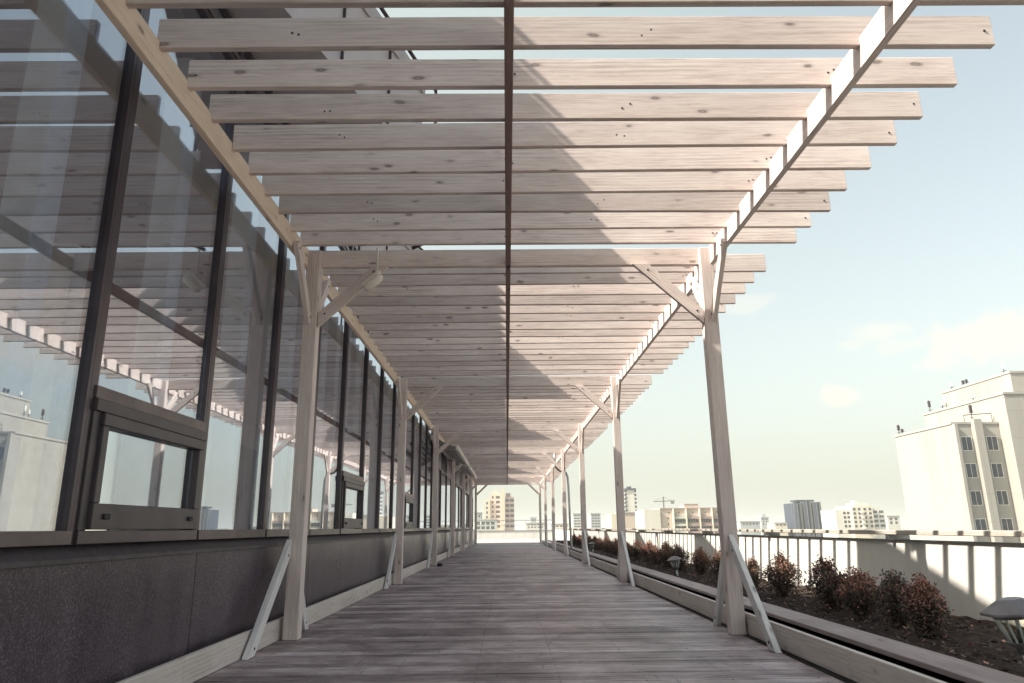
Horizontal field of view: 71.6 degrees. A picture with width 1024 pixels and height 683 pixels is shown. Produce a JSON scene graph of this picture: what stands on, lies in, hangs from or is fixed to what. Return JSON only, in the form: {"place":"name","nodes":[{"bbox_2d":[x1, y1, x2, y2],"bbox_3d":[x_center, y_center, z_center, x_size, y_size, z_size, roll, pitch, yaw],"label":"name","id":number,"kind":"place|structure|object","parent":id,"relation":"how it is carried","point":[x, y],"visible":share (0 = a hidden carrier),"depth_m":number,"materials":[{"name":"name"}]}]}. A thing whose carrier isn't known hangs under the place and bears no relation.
{"place":"outdoors","nodes":[
{"label":"outdoors","id":0,"kind":"place"},
{"bbox_2d":[474,512,481,518],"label":"office block","id":1,"kind":"structure","parent":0,"point":[479,515],"depth_m":320.55,"materials":[{"name":"white concrete"}]},
{"bbox_2d":[474,519,497,530],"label":"block","id":2,"kind":"structure","parent":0,"point":[488,528],"depth_m":251.69,"materials":[{"name":"white concrete"}]},
{"bbox_2d":[484,488,513,530],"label":"residential tower","id":3,"kind":"structure","parent":0,"point":[498,506],"depth_m":408.81,"materials":[{"name":"beige concrete"}]},
{"bbox_2d":[477,539,558,544],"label":"paving","id":4,"kind":"structure","parent":0,"point":[509,541],"depth_m":55.66,"materials":[{"name":"white concrete"}]},
{"bbox_2d":[525,517,544,529],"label":"pale block","id":5,"kind":"structure","parent":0,"point":[533,525],"depth_m":484.13,"materials":[{"name":"white concrete"}]},
{"bbox_2d":[85,5,1023,530],"label":"sky","id":6,"kind":"structure","parent":0,"point":[910,286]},
{"bbox_2d":[555,523,568,528],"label":"block","id":7,"kind":"structure","parent":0,"point":[558,526],"depth_m":416.33,"materials":[{"name":"beige concrete"}]},
{"bbox_2d":[571,513,580,529],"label":"slab block","id":8,"kind":"structure","parent":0,"point":[575,520],"depth_m":504.88,"materials":[{"name":"white concrete"}]},
{"bbox_2d":[588,513,600,529],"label":"slab block","id":9,"kind":"structure","parent":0,"point":[594,520],"depth_m":466.13,"materials":[{"name":"white concrete"}]},
{"bbox_2d":[606,512,635,530],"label":"beige block","id":10,"kind":"structure","parent":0,"point":[611,520],"depth_m":233.07,"materials":[{"name":"beige concrete"}]},
{"bbox_2d":[624,486,636,511],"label":"apartment tower","id":11,"kind":"structure","parent":0,"point":[629,499],"depth_m":391.47,"materials":[{"name":"white concrete"}]},
{"bbox_2d":[635,504,718,533],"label":"balcony block","id":12,"kind":"structure","parent":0,"point":[688,516],"depth_m":194.69,"materials":[{"name":"beige concrete"}]},
{"bbox_2d":[675,526,685,528],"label":"window","id":13,"kind":"structure","parent":12,"relation":"in","point":[676,527],"depth_m":194.22,"materials":[{"name":"grey glass"}]},
{"bbox_2d":[675,519,685,522],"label":"window","id":14,"kind":"structure","parent":12,"relation":"in","point":[676,520],"depth_m":194.65,"materials":[{"name":"grey glass"}]},
{"bbox_2d":[687,519,698,522],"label":"window","id":15,"kind":"structure","parent":12,"relation":"in","point":[689,520],"depth_m":194.70,"materials":[{"name":"grey glass"}]},
{"bbox_2d":[688,526,698,528],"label":"window","id":16,"kind":"structure","parent":12,"relation":"in","point":[689,527],"depth_m":194.27,"materials":[{"name":"grey glass"}]},
{"bbox_2d":[701,518,710,521],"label":"window","id":17,"kind":"structure","parent":12,"relation":"in","point":[702,520],"depth_m":194.74,"materials":[{"name":"grey glass"}]},
{"bbox_2d":[702,526,711,528],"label":"window","id":18,"kind":"structure","parent":12,"relation":"in","point":[703,527],"depth_m":194.27,"materials":[{"name":"grey glass"}]},
{"bbox_2d":[755,514,768,534],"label":"narrow tower","id":19,"kind":"structure","parent":0,"point":[763,519],"depth_m":437.45,"materials":[{"name":"white concrete"}]},
{"bbox_2d":[767,522,787,535],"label":"block","id":20,"kind":"structure","parent":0,"point":[782,525],"depth_m":339.74,"materials":[{"name":"white concrete"}]},
{"bbox_2d":[556,540,1023,677],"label":"planter soil","id":21,"kind":"structure","parent":0,"point":[986,634],"depth_m":6.14,"materials":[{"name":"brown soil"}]},
{"bbox_2d":[572,533,577,543],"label":"shrub","id":22,"kind":"object","parent":21,"relation":"on","point":[574,537],"visible":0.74,"depth_m":36.54,"materials":[{"name":"red plant"}]},
{"bbox_2d":[575,534,581,545],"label":"shrub","id":23,"kind":"object","parent":21,"relation":"on","point":[578,539],"visible":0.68,"depth_m":33.66,"materials":[{"name":"red plant"}]},
{"bbox_2d":[587,535,592,547],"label":"shrub","id":24,"kind":"object","parent":21,"relation":"on","point":[589,538],"visible":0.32,"depth_m":29.80,"materials":[{"name":"red plant"}]},
{"bbox_2d":[588,535,596,548],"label":"shrub","id":25,"kind":"object","parent":21,"relation":"on","point":[594,539],"visible":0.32,"depth_m":28.15,"materials":[{"name":"red plant"}]},
{"bbox_2d":[593,537,602,549],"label":"shrub","id":26,"kind":"object","parent":21,"relation":"on","point":[597,543],"visible":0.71,"depth_m":26.71,"materials":[{"name":"red plant"}]},
{"bbox_2d":[598,536,609,551],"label":"shrub","id":27,"kind":"object","parent":21,"relation":"on","point":[604,540],"visible":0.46,"depth_m":25.30,"materials":[{"name":"red plant"}]},
{"bbox_2d":[604,540,612,552],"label":"shrub","id":28,"kind":"object","parent":21,"relation":"on","point":[607,547],"visible":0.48,"depth_m":24.02,"materials":[{"name":"red plant"}]},
{"bbox_2d":[608,538,617,554],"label":"shrub","id":29,"kind":"object","parent":21,"relation":"on","point":[612,548],"visible":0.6,"depth_m":22.64,"materials":[{"name":"red plant"}]},
{"bbox_2d":[628,539,642,559],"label":"shrub","id":30,"kind":"object","parent":21,"relation":"on","point":[635,550],"visible":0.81,"depth_m":18.85,"materials":[{"name":"red plant"}]},
{"bbox_2d":[639,540,655,562],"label":"shrub","id":31,"kind":"object","parent":21,"relation":"on","point":[645,550],"visible":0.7,"depth_m":17.63,"materials":[{"name":"red plant"}]},
{"bbox_2d":[647,545,662,564],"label":"shrub","id":32,"kind":"object","parent":21,"relation":"on","point":[652,553],"visible":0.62,"depth_m":16.55,"materials":[{"name":"red plant"}]},
{"bbox_2d":[655,541,675,566],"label":"shrub","id":33,"kind":"object","parent":21,"relation":"on","point":[662,555],"visible":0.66,"depth_m":15.39,"materials":[{"name":"red plant"}]},
{"bbox_2d":[667,556,681,575],"bbox_3d":[2.916,4.045,12.709,0.250,0.390,0.252,0,-15,-1],"label":"garden lantern","id":34,"kind":"object","parent":21,"relation":"on","point":[673,559],"visible":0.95,"depth_m":12.68,"materials":[{"name":"metal"}]},
{"bbox_2d":[667,543,691,571],"bbox_3d":[3.361,4.332,14.280,0.513,0.575,0.535,0,-15,-1],"label":"shrub","id":35,"kind":"object","parent":21,"relation":"on","point":[682,554],"visible":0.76,"depth_m":14.21,"materials":[{"name":"red plant"}]},
{"bbox_2d":[689,547,712,574],"bbox_3d":[3.519,4.054,13.135,0.505,0.530,0.470,-14,-20,42],"label":"shrub","id":36,"kind":"object","parent":21,"relation":"on","point":[699,559],"visible":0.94,"depth_m":13.06,"materials":[{"name":"red plant"}]},
{"bbox_2d":[703,547,720,580],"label":"shrub","id":37,"kind":"object","parent":21,"relation":"on","point":[715,558],"visible":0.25,"depth_m":11.44,"materials":[{"name":"red plant"}]},
{"bbox_2d":[742,556,766,587],"bbox_3d":[3.439,3.328,10.216,0.449,0.455,0.428,10,-18,-35],"label":"shrub","id":38,"kind":"object","parent":21,"relation":"on","point":[753,568],"visible":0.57,"depth_m":10.15,"materials":[{"name":"red plant"}]},
{"bbox_2d":[544,539,1023,682],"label":"planter plank","id":39,"kind":"object","parent":21,"relation":"on","point":[955,668],"visible":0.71,"depth_m":4.97,"materials":[{"name":"grey wood"}]},
{"bbox_2d":[761,550,807,595],"bbox_3d":[3.423,2.936,8.960,0.472,0.579,0.570,12,-19,-39],"label":"shrub","id":40,"kind":"object","parent":21,"relation":"on","point":[782,578],"visible":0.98,"depth_m":8.90,"materials":[{"name":"red plant"}]},
{"bbox_2d":[804,554,850,608],"bbox_3d":[3.458,2.606,7.696,0.543,0.577,0.510,0,-15,-1],"label":"shrub","id":41,"kind":"object","parent":21,"relation":"on","point":[826,577],"visible":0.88,"depth_m":7.65,"materials":[{"name":"red plant"}]},
{"bbox_2d":[826,565,883,618],"bbox_3d":[3.362,2.443,6.921,0.493,0.500,0.530,12,-20,-41],"label":"shrub","id":42,"kind":"object","parent":21,"relation":"on","point":[856,592],"visible":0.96,"depth_m":6.85,"materials":[{"name":"red plant"}]},
{"bbox_2d":[869,567,918,628],"bbox_3d":[3.403,2.260,6.276,0.502,0.526,0.485,10,-18,-36],"label":"shrub","id":43,"kind":"object","parent":21,"relation":"on","point":[890,600],"visible":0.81,"depth_m":6.23,"materials":[{"name":"red plant"}]},
{"bbox_2d":[898,571,953,637],"bbox_3d":[3.311,2.107,5.689,0.391,0.525,0.472,0,-15,-1],"label":"shrub","id":44,"kind":"object","parent":21,"relation":"on","point":[927,604],"visible":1,"depth_m":5.62,"materials":[{"name":"red plant"}]},
{"bbox_2d":[980,597,1023,658],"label":"garden lantern","id":45,"kind":"object","parent":21,"relation":"on","point":[1005,609],"visible":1,"depth_m":4.06,"materials":[{"name":"metal"}]},
{"bbox_2d":[783,500,823,536],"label":"ribbed tower","id":46,"kind":"structure","parent":0,"point":[802,514],"depth_m":341.43,"materials":[{"name":"grey metal"}]},
{"bbox_2d":[821,501,886,538],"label":"white apartment block","id":47,"kind":"structure","parent":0,"point":[855,515],"depth_m":291.67,"materials":[{"name":"white concrete"}]},
{"bbox_2d":[885,516,900,529],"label":"block","id":48,"kind":"structure","parent":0,"point":[892,522],"depth_m":320.91,"materials":[{"name":"white concrete"}]},
{"bbox_2d":[901,526,908,529],"bbox_3d":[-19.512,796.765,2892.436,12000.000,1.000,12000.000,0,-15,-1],"label":"city ground","id":49,"kind":"structure","parent":0,"point":[904,527],"depth_m":5150.43,"materials":[{"name":"white concrete"}]},
{"bbox_2d":[653,497,674,507],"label":"tower crane","id":50,"kind":"object","parent":49,"relation":"on","point":[672,501],"visible":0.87,"depth_m":439.68,"materials":[{"name":"metal"}]},
{"bbox_2d":[737,521,760,534],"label":"office","id":51,"kind":"structure","parent":49,"relation":"on","point":[748,525],"depth_m":388.03,"materials":[{"name":"white concrete"}]},
{"bbox_2d":[548,545,964,682],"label":"roof terrace","id":52,"kind":"structure","parent":49,"relation":"on","point":[938,676],"depth_m":6.99,"materials":[{"name":"concrete"}]},
{"bbox_2d":[0,0,473,682],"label":"glazed building","id":53,"kind":"structure","parent":52,"relation":"on","point":[150,310],"depth_m":5.92,"materials":[{"name":"metal"}]},
{"bbox_2d":[0,9,143,546],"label":"window","id":54,"kind":"structure","parent":53,"relation":"in","point":[61,535],"depth_m":3.95,"materials":[{"name":"brown metal"}]},
{"bbox_2d":[103,431,120,530],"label":"rear window","id":55,"kind":"structure","parent":53,"relation":"in","point":[116,437],"depth_m":17.34,"materials":[{"name":"glass"}]},
{"bbox_2d":[73,398,207,544],"bbox_3d":[-2.322,0.877,4.545,0.125,0.780,1.483,0,-15,-1],"label":"vent window","id":56,"kind":"structure","parent":53,"relation":"in","point":[122,523],"depth_m":4.28,"materials":[{"name":"brown metal"}]},
{"bbox_2d":[113,434,186,529],"bbox_3d":[-9.746,3.715,19.395,0.120,3.148,3.963,0,-15,-1],"label":"rear window","id":57,"kind":"structure","parent":53,"relation":"in","point":[170,480],"depth_m":20.26,"materials":[{"name":"glass"}]},
{"bbox_2d":[94,8,237,431],"bbox_3d":[-2.363,-1.040,5.047,0.085,3.179,1.483,0,-15,-1],"label":"window","id":58,"kind":"structure","parent":53,"relation":"in","point":[101,392],"depth_m":5.44,"materials":[{"name":"brown metal"}]},
{"bbox_2d":[207,8,241,59],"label":"top window","id":59,"kind":"structure","parent":53,"relation":"in","point":[224,12],"depth_m":5.90,"materials":[{"name":"brown metal"}]},
{"bbox_2d":[232,444,239,525],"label":"rear window","id":60,"kind":"structure","parent":53,"relation":"in","point":[239,444],"depth_m":25.12,"materials":[{"name":"glass"}]},
{"bbox_2d":[196,91,287,539],"bbox_3d":[-2.369,-0.274,6.426,0.085,3.962,1.483,0,-15,-1],"label":"window","id":61,"kind":"structure","parent":53,"relation":"in","point":[259,531],"depth_m":6.82,"materials":[{"name":"brown metal"}]},
{"bbox_2d":[232,444,258,529],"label":"rear window","id":62,"kind":"structure","parent":53,"relation":"in","point":[243,515],"depth_m":26.09,"materials":[{"name":"glass"}]},
{"bbox_2d":[244,52,289,124],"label":"top window","id":63,"kind":"structure","parent":53,"relation":"in","point":[247,55],"depth_m":6.49,"materials":[{"name":"glass"}]},
{"bbox_2d":[282,459,290,528],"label":"rear window","id":64,"kind":"structure","parent":53,"relation":"in","point":[288,468],"depth_m":30.94,"materials":[{"name":"glass"}]},
{"bbox_2d":[265,214,324,536],"bbox_3d":[-2.379,0.113,7.904,0.085,3.962,1.483,0,-15,-1],"label":"window","id":65,"kind":"structure","parent":53,"relation":"in","point":[296,296],"depth_m":7.79,"materials":[{"name":"brown metal"}]},
{"bbox_2d":[309,246,348,534],"bbox_3d":[-2.389,0.500,9.382,0.085,3.962,1.483,0,-15,-1],"label":"window","id":66,"kind":"structure","parent":53,"relation":"in","point":[329,428],"depth_m":9.30,"materials":[{"name":"clear glass"}]},
{"bbox_2d":[345,246,352,250],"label":"top window","id":67,"kind":"structure","parent":53,"relation":"in","point":[349,248],"depth_m":10.58,"materials":[{"name":"brown metal"}]},
{"bbox_2d":[340,476,364,533],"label":"vent window","id":68,"kind":"structure","parent":53,"relation":"in","point":[352,492],"depth_m":10.40,"materials":[{"name":"brown metal"}]},
{"bbox_2d":[342,307,368,481],"bbox_3d":[-2.403,0.509,10.959,0.085,3.179,1.483,0,-15,-1],"label":"window","id":69,"kind":"structure","parent":53,"relation":"in","point":[357,371],"depth_m":10.91,"materials":[{"name":"clear glass"}]},
{"bbox_2d":[362,338,383,532],"bbox_3d":[-2.409,1.275,12.338,0.085,3.962,1.483,0,-15,-1],"label":"window","id":70,"kind":"structure","parent":53,"relation":"in","point":[372,466],"depth_m":12.32,"materials":[{"name":"clear glass"}]},
{"bbox_2d":[379,371,395,532],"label":"window","id":71,"kind":"structure","parent":53,"relation":"in","point":[389,401],"depth_m":13.82,"materials":[{"name":"clear glass"}]},
{"bbox_2d":[392,377,403,531],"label":"window","id":72,"kind":"structure","parent":53,"relation":"in","point":[397,406],"depth_m":14.79,"materials":[{"name":"clear glass"}]},
{"bbox_2d":[404,495,413,531],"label":"vent window","id":73,"kind":"structure","parent":53,"relation":"in","point":[409,501],"depth_m":16.37,"materials":[{"name":"brown metal"}]},
{"bbox_2d":[405,390,414,496],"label":"window","id":74,"kind":"structure","parent":53,"relation":"in","point":[410,422],"depth_m":16.94,"materials":[{"name":"clear glass"}]},
{"bbox_2d":[413,412,421,530],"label":"window","id":75,"kind":"structure","parent":53,"relation":"in","point":[418,420],"depth_m":18.35,"materials":[{"name":"clear glass"}]},
{"bbox_2d":[420,419,427,530],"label":"window","id":76,"kind":"structure","parent":53,"relation":"in","point":[423,498],"depth_m":19.82,"materials":[{"name":"clear glass"}]},
{"bbox_2d":[426,427,432,530],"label":"window","id":77,"kind":"structure","parent":53,"relation":"in","point":[430,443],"depth_m":21.30,"materials":[{"name":"clear glass"}]},
{"bbox_2d":[437,467,440,529],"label":"window","id":78,"kind":"structure","parent":53,"relation":"in","point":[439,469],"depth_m":24.34,"materials":[{"name":"clear glass"}]},
{"bbox_2d":[441,470,446,529],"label":"window","id":79,"kind":"structure","parent":53,"relation":"in","point":[444,476],"depth_m":25.97,"materials":[{"name":"clear glass"}]},
{"bbox_2d":[447,475,450,529],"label":"window","id":80,"kind":"structure","parent":53,"relation":"in","point":[448,477],"depth_m":28.19,"materials":[{"name":"clear glass"}]},
{"bbox_2d":[430,435,468,466],"bbox_3d":[-2.005,3.730,23.820,0.840,0.460,6.100,0,-15,-1],"label":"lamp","id":81,"kind":"object","parent":53,"relation":"attached to","point":[453,452],"visible":0.9,"depth_m":23.65,"materials":[{"name":"metal"}]},
{"bbox_2d":[455,482,455,529],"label":"window","id":82,"kind":"structure","parent":53,"relation":"in","point":[455,482],"depth_m":31.56,"materials":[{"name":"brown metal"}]},
{"bbox_2d":[456,483,458,529],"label":"window","id":83,"kind":"structure","parent":53,"relation":"in","point":[457,485],"depth_m":33.17,"materials":[{"name":"clear glass"}]},
{"bbox_2d":[459,485,461,528],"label":"window","id":84,"kind":"structure","parent":53,"relation":"in","point":[460,488],"depth_m":35.30,"materials":[{"name":"clear glass"}]},
{"bbox_2d":[449,459,476,478],"bbox_3d":[-2.051,5.492,30.543,0.840,0.460,5.800,0,-15,-1],"label":"awning","id":85,"kind":"object","parent":53,"relation":"attached to","point":[468,471],"visible":0.83,"depth_m":30.49,"materials":[{"name":"metal"}]},
{"bbox_2d":[465,491,467,528],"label":"window","id":86,"kind":"structure","parent":53,"relation":"in","point":[465,491],"depth_m":39.72,"materials":[{"name":"glass"}]},
{"bbox_2d":[467,493,468,528],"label":"window","id":87,"kind":"structure","parent":53,"relation":"in","point":[467,493],"depth_m":41.72,"materials":[{"name":"clear glass"}]},
{"bbox_2d":[472,497,472,528],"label":"window","id":88,"kind":"structure","parent":53,"relation":"in","point":[472,497],"depth_m":47.57,"materials":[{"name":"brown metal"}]},
{"bbox_2d":[477,530,551,539],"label":"end parapet","id":89,"kind":"structure","parent":52,"relation":"on","point":[517,534],"depth_m":63.78,"materials":[{"name":"white concrete"}]},
{"bbox_2d":[473,520,551,530],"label":"handrail","id":90,"kind":"object","parent":89,"relation":"on","point":[480,525],"visible":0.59,"depth_m":64.16,"materials":[{"name":"grey metal"}]},
{"bbox_2d":[193,543,843,682],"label":"deck","id":91,"kind":"structure","parent":52,"relation":"on","point":[509,613],"depth_m":6.63,"materials":[{"name":"grey wood"}]},
{"bbox_2d":[116,541,473,682],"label":"skirting board","id":92,"kind":"object","parent":91,"relation":"on","point":[194,666],"visible":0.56,"depth_m":5.59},
{"bbox_2d":[94,0,1023,659],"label":"pergola","id":93,"kind":"object","parent":91,"relation":"on","point":[480,356],"visible":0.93,"depth_m":6.26,"materials":[{"name":"white wood"}]},
{"bbox_2d":[360,247,382,290],"bbox_3d":[-1.465,-0.778,7.447,0.200,0.529,0.173,8,-17,-29],"label":"brace lamp","id":94,"kind":"object","parent":93,"relation":"attached to","point":[373,280],"visible":1,"depth_m":7.38,"materials":[{"name":"beige metal"}]},
{"bbox_2d":[553,454,572,550],"bbox_3d":[1.946,6.114,27.047,0.648,3.840,0.090,0,-15,-1],"label":"bent pipe","id":95,"kind":"object","parent":93,"relation":"attached to","point":[569,506],"visible":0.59,"depth_m":26.99,"materials":[{"name":"grey metal"}]},
{"bbox_2d":[542,540,946,682],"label":"kerb board","id":96,"kind":"object","parent":91,"relation":"on","point":[853,665],"visible":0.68,"depth_m":5.35,"materials":[{"name":"grey wood"}]},
{"bbox_2d":[555,528,1023,626],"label":"parapet wall","id":97,"kind":"structure","parent":52,"relation":"on","point":[972,579],"depth_m":7.82,"materials":[{"name":"white concrete"}]},
{"bbox_2d":[894,364,1023,542],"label":"white office tower","id":98,"kind":"structure","parent":0,"point":[961,459],"depth_m":80.47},
{"bbox_2d":[960,436,973,450],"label":"window","id":99,"kind":"structure","parent":98,"relation":"in","point":[966,441],"depth_m":80.02,"materials":[{"name":"grey glass"}]},
{"bbox_2d":[965,463,978,477],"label":"window","id":100,"kind":"structure","parent":98,"relation":"in","point":[971,468],"depth_m":79.26,"materials":[{"name":"grey glass"}]},
{"bbox_2d":[969,491,982,505],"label":"window","id":101,"kind":"structure","parent":98,"relation":"in","point":[976,496],"depth_m":78.49,"materials":[{"name":"grey glass"}]},
{"bbox_2d":[974,518,987,529],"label":"window","id":102,"kind":"structure","parent":98,"relation":"in","point":[980,524],"depth_m":77.79,"materials":[{"name":"grey glass"}]},
{"bbox_2d":[986,436,998,450],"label":"window","id":103,"kind":"structure","parent":98,"relation":"in","point":[992,442],"depth_m":80.04,"materials":[{"name":"grey glass"}]},
{"bbox_2d":[990,463,1003,477],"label":"window","id":104,"kind":"structure","parent":98,"relation":"in","point":[997,469],"depth_m":79.28,"materials":[{"name":"grey glass"}]},
{"bbox_2d":[995,490,1008,504],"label":"window","id":105,"kind":"structure","parent":98,"relation":"in","point":[1002,496],"depth_m":78.54,"materials":[{"name":"grey glass"}]},
{"bbox_2d":[1000,518,1013,529],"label":"window","id":106,"kind":"structure","parent":98,"relation":"in","point":[1007,523],"depth_m":77.81,"materials":[{"name":"grey glass"}]}
]}

